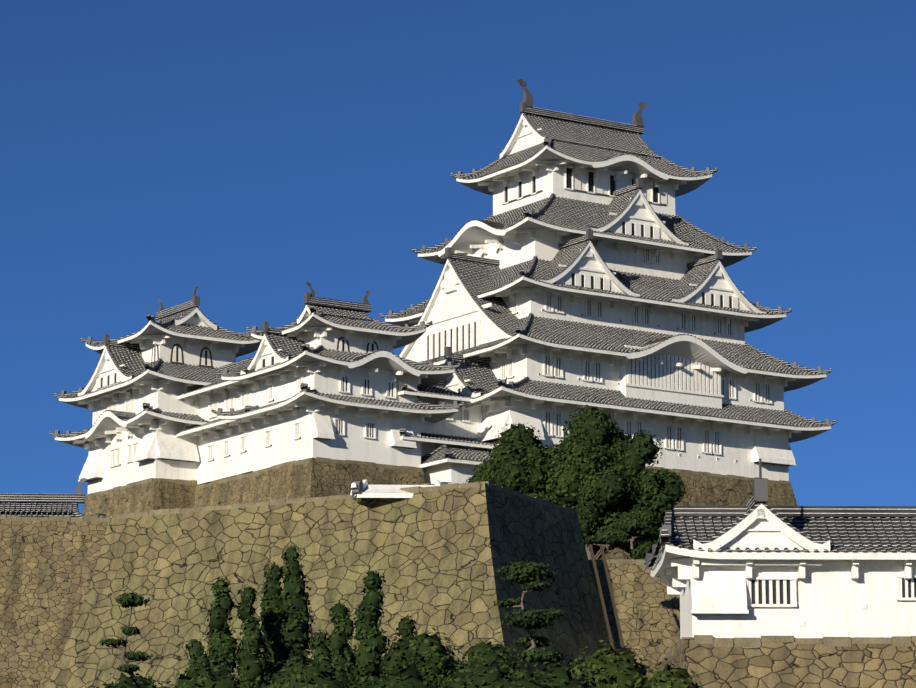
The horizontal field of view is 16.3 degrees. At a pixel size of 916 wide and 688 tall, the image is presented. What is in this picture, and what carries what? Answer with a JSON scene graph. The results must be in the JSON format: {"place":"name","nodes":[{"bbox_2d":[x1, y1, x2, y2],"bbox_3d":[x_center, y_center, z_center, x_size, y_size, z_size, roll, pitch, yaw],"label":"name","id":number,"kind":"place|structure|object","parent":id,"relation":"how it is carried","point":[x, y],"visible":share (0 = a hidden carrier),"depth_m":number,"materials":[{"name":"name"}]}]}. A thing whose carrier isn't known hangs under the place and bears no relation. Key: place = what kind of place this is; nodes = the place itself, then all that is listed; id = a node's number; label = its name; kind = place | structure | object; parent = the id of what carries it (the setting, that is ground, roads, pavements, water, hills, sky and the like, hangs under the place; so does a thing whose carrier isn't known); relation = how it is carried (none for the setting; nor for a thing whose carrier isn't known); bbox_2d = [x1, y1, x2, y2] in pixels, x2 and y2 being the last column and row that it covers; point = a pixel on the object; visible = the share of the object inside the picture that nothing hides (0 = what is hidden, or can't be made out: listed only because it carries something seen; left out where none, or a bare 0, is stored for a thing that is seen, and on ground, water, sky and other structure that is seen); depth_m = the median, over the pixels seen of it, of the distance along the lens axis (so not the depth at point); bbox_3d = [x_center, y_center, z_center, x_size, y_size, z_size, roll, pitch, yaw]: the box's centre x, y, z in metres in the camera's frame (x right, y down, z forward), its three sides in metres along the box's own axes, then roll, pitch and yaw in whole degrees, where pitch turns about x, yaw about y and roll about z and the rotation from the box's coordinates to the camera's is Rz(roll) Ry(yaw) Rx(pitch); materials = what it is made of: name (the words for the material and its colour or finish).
{"place":"outdoors","nodes":[
{"label":"outdoors","id":0,"kind":"place"},
{"bbox_2d":[0,515,109,687],"bbox_3d":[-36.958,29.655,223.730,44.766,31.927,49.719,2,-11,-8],"label":"stone wall","id":1,"kind":"structure","parent":0,"point":[48,566],"depth_m":212.17,"materials":[{"name":"brown stone"}]},
{"bbox_2d":[0,478,105,516],"bbox_3d":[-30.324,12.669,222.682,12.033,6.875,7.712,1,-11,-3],"label":"tiled roof","id":2,"kind":"structure","parent":1,"relation":"on","point":[29,505],"depth_m":222.79,"materials":[{"name":"tile"}]},
{"bbox_2d":[83,457,434,516],"bbox_3d":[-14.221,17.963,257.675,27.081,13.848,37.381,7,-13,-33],"label":"stone base wall","id":3,"kind":"structure","parent":0,"point":[313,477],"depth_m":249.19,"materials":[{"name":"brown stone"}]},
{"bbox_2d":[49,286,260,493],"bbox_3d":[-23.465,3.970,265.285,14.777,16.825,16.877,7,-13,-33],"label":"castle turret","id":4,"kind":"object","parent":3,"relation":"on","point":[139,381],"visible":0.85,"depth_m":261.26,"materials":[{"name":"paint"}]},
{"bbox_2d":[175,357,269,484],"bbox_3d":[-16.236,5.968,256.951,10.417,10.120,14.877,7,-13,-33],"label":"gallery","id":5,"kind":"object","parent":3,"relation":"on","point":[225,448],"visible":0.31,"depth_m":255.16,"materials":[{"name":"paint"}]},
{"bbox_2d":[211,282,463,470],"bbox_3d":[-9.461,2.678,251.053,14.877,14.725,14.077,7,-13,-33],"label":"keep","id":6,"kind":"structure","parent":3,"relation":"on","point":[333,373],"depth_m":247.47,"materials":[{"name":"paint"}]},
{"bbox_2d":[398,380,497,473],"bbox_3d":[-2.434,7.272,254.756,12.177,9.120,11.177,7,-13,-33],"label":"gallery","id":7,"kind":"object","parent":3,"relation":"on","point":[459,429],"visible":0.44,"depth_m":252.00,"materials":[{"name":"paint"}]},
{"bbox_2d":[421,444,491,483],"bbox_3d":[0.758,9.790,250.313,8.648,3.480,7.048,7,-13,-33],"label":"water gate","id":8,"kind":"structure","parent":3,"relation":"on","point":[443,463],"depth_m":248.04,"materials":[{"name":"paint"}]},
{"bbox_2d":[45,481,618,687],"bbox_3d":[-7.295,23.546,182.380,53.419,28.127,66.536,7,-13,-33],"label":"stone rampart","id":9,"kind":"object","parent":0,"point":[437,556],"depth_m":177.87,"materials":[{"name":"brown stone"}]},
{"bbox_2d":[589,544,624,649],"bbox_3d":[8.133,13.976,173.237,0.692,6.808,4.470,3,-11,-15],"label":"leaning poles","id":10,"kind":"object","parent":9,"relation":"on","point":[611,594],"visible":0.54,"depth_m":173.47,"materials":[{"name":"brown wood"}]},
{"bbox_2d":[582,530,633,549],"bbox_3d":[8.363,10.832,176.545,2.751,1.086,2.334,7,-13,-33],"label":"pine","id":11,"kind":"object","parent":9,"relation":"on","point":[609,539],"visible":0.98,"depth_m":176.16,"materials":[{"name":"green plant"}]},
{"bbox_2d":[613,517,659,549],"bbox_3d":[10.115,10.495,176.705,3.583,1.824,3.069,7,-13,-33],"label":"pine","id":12,"kind":"object","parent":9,"relation":"on","point":[634,530],"visible":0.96,"depth_m":176.07,"materials":[{"name":"green plant"}]},
{"bbox_2d":[350,479,451,502],"bbox_3d":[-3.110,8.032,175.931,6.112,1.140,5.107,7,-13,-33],"label":"small bastion roof","id":13,"kind":"structure","parent":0,"point":[361,489],"depth_m":175.10,"materials":[{"name":"white paint"}]},
{"bbox_2d":[0,0,915,513],"label":"sky","id":14,"kind":"structure","parent":0,"point":[246,153],"materials":[{"name":"blue"}]},
{"bbox_2d":[588,559,679,679],"bbox_3d":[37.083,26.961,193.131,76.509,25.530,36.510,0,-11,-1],"label":"stone wall","id":15,"kind":"structure","parent":0,"point":[648,609],"depth_m":184.28,"materials":[{"name":"brown stone"}]},
{"bbox_2d":[658,635,915,687],"bbox_3d":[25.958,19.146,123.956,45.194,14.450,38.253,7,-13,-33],"label":"stone wall","id":16,"kind":"structure","parent":0,"point":[823,662],"depth_m":118.80,"materials":[{"name":"brown stone"}]},
{"bbox_2d":[644,459,915,638],"bbox_3d":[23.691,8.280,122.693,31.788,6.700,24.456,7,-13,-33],"label":"turret","id":17,"kind":"object","parent":16,"relation":"on","point":[756,566],"visible":1,"depth_m":119.56,"materials":[{"name":"paint"}]},
{"label":"ground","id":18,"kind":"structure","parent":0,"visible":0},
{"bbox_2d":[93,669,163,687],"bbox_3d":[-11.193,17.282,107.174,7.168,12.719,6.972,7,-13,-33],"label":"bush","id":19,"kind":"object","parent":18,"relation":"on","point":[125,681],"visible":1,"depth_m":107.78,"materials":[{"name":"green plant"}]},
{"bbox_2d":[99,592,167,687],"bbox_3d":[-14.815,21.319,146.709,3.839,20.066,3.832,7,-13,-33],"label":"tree","id":20,"kind":"object","parent":18,"relation":"on","point":[131,600],"visible":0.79,"depth_m":148.18,"materials":[{"name":"green plant"}]},
{"bbox_2d":[183,639,210,675],"bbox_3d":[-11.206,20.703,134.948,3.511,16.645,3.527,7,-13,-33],"label":"tree","id":21,"kind":"object","parent":18,"relation":"on","point":[195,648],"visible":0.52,"depth_m":136.34,"materials":[{"name":"green plant"}]},
{"bbox_2d":[165,661,250,687],"bbox_3d":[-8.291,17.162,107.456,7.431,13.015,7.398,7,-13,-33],"label":"bush","id":22,"kind":"object","parent":18,"relation":"on","point":[208,678],"visible":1,"depth_m":108.08,"materials":[{"name":"green plant"}]},
{"bbox_2d":[205,576,241,677],"bbox_3d":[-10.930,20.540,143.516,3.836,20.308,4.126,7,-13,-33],"label":"tree","id":23,"kind":"object","parent":18,"relation":"on","point":[222,646],"visible":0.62,"depth_m":144.45,"materials":[{"name":"green plant"}]},
{"bbox_2d":[234,584,269,687],"bbox_3d":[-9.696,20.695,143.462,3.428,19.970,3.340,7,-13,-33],"label":"tree","id":24,"kind":"object","parent":18,"relation":"on","point":[249,663],"visible":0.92,"depth_m":144.47,"materials":[{"name":"green plant"}]},
{"bbox_2d":[258,562,283,685],"bbox_3d":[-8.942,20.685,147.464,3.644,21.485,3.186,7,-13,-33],"label":"tree","id":25,"kind":"object","parent":18,"relation":"on","point":[270,606],"visible":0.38,"depth_m":148.91,"materials":[{"name":"green plant"}]},
{"bbox_2d":[261,545,314,684],"bbox_3d":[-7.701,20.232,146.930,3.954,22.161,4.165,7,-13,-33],"label":"tree","id":26,"kind":"object","parent":18,"relation":"on","point":[288,640],"visible":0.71,"depth_m":147.43,"materials":[{"name":"green plant"}]},
{"bbox_2d":[254,653,349,687],"bbox_3d":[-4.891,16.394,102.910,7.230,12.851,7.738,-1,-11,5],"label":"bush","id":27,"kind":"object","parent":18,"relation":"on","point":[307,673],"visible":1,"depth_m":103.17,"materials":[{"name":"green plant"}]},
{"bbox_2d":[309,630,336,671],"bbox_3d":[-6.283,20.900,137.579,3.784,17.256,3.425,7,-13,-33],"label":"tree","id":28,"kind":"object","parent":18,"relation":"on","point":[320,641],"visible":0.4,"depth_m":138.81,"materials":[{"name":"green plant"}]},
{"bbox_2d":[329,602,357,687],"bbox_3d":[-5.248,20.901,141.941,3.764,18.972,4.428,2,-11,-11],"label":"tree","id":29,"kind":"object","parent":18,"relation":"on","point":[344,660],"visible":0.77,"depth_m":142.79,"materials":[{"name":"green plant"}]},
{"bbox_2d":[350,570,391,687],"bbox_3d":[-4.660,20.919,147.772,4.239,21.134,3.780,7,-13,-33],"label":"tree","id":30,"kind":"object","parent":18,"relation":"on","point":[371,637],"visible":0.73,"depth_m":148.96,"materials":[{"name":"green plant"}]},
{"bbox_2d":[347,659,448,687],"bbox_3d":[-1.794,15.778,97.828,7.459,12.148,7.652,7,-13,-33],"label":"bush","id":31,"kind":"object","parent":18,"relation":"on","point":[410,676],"visible":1,"depth_m":98.59,"materials":[{"name":"green plant"}]},
{"bbox_2d":[395,614,417,640],"bbox_3d":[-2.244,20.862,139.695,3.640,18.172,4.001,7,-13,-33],"label":"tree","id":32,"kind":"object","parent":18,"relation":"on","point":[406,627],"visible":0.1,"depth_m":141.13,"materials":[{"name":"green plant"}]},
{"bbox_2d":[365,627,464,687],"bbox_3d":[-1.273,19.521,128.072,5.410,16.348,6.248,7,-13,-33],"label":"bush","id":33,"kind":"object","parent":18,"relation":"on","point":[426,649],"visible":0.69,"depth_m":128.18,"materials":[{"name":"green plant"}]},
{"bbox_2d":[432,653,534,687],"bbox_3d":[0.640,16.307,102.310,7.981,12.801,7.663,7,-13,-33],"label":"bush","id":34,"kind":"object","parent":18,"relation":"on","point":[479,673],"visible":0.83,"depth_m":102.20,"materials":[{"name":"green plant"}]},
{"bbox_2d":[443,640,539,684],"bbox_3d":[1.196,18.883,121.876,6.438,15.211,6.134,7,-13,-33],"label":"bush","id":35,"kind":"object","parent":18,"relation":"on","point":[484,650],"visible":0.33,"depth_m":122.64,"materials":[{"name":"green plant"}]},
{"bbox_2d":[493,560,564,665],"bbox_3d":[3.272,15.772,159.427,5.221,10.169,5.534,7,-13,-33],"label":"pine","id":36,"kind":"object","parent":18,"relation":"on","point":[531,575],"visible":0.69,"depth_m":159.59,"materials":[{"name":"green plant"}]},
{"bbox_2d":[499,662,605,687],"bbox_3d":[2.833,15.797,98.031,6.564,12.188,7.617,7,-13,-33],"label":"bush","id":37,"kind":"object","parent":18,"relation":"on","point":[558,675],"visible":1,"depth_m":98.41,"materials":[{"name":"green plant"}]},
{"bbox_2d":[565,639,653,687],"bbox_3d":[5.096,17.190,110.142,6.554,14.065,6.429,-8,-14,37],"label":"bush","id":38,"kind":"object","parent":18,"relation":"on","point":[609,666],"visible":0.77,"depth_m":110.45,"materials":[{"name":"green plant"}]},
{"bbox_2d":[631,658,702,687],"bbox_3d":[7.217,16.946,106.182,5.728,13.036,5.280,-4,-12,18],"label":"bush","id":39,"kind":"object","parent":18,"relation":"on","point":[669,677],"visible":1,"depth_m":106.63,"materials":[{"name":"green plant"}]},
{"bbox_3d":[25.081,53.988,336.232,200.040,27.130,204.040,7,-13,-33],"label":"upper terrace stone wall","id":40,"kind":"object","parent":18,"relation":"on","visible":0},
{"bbox_2d":[483,468,497,484],"bbox_3d":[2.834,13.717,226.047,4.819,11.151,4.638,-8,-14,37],"label":"tree","id":41,"kind":"object","parent":40,"relation":"on","point":[489,474],"depth_m":226.01,"materials":[{"name":"green plant"}]},
{"bbox_2d":[465,422,560,505],"bbox_3d":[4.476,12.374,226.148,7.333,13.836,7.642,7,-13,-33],"label":"tree","id":42,"kind":"object","parent":40,"relation":"on","point":[517,462],"visible":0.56,"depth_m":224.54,"materials":[{"name":"green plant"}]},
{"bbox_2d":[537,444,567,506],"bbox_3d":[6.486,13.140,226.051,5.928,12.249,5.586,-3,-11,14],"label":"tree","id":43,"kind":"object","parent":40,"relation":"on","point":[551,451],"visible":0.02,"depth_m":225.87,"materials":[{"name":"green plant"}]},
{"bbox_2d":[545,405,647,559],"bbox_3d":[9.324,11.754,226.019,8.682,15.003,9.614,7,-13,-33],"label":"tree","id":44,"kind":"object","parent":40,"relation":"on","point":[589,473],"visible":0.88,"depth_m":223.60,"materials":[{"name":"green plant"}]},
{"bbox_2d":[614,429,686,551],"bbox_3d":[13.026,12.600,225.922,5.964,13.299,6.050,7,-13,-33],"label":"tree","id":45,"kind":"object","parent":40,"relation":"on","point":[650,500],"visible":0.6,"depth_m":224.59,"materials":[{"name":"green plant"}]},
{"bbox_2d":[626,475,675,559],"bbox_3d":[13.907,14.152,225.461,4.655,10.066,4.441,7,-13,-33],"label":"tree","id":46,"kind":"object","parent":40,"relation":"on","point":[640,550],"visible":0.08,"depth_m":224.30,"materials":[{"name":"green plant"}]},
{"bbox_2d":[597,466,797,560],"bbox_3d":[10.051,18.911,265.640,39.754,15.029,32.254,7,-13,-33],"label":"stone base wall","id":47,"kind":"structure","parent":40,"relation":"on","point":[706,489],"depth_m":261.63,"materials":[{"name":"brown stone"}]},
{"bbox_2d":[379,79,836,480],"bbox_3d":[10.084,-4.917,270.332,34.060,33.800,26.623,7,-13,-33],"label":"keep","id":48,"kind":"structure","parent":47,"relation":"on","point":[584,264],"depth_m":263.34,"materials":[{"name":"paint"}]}
]}

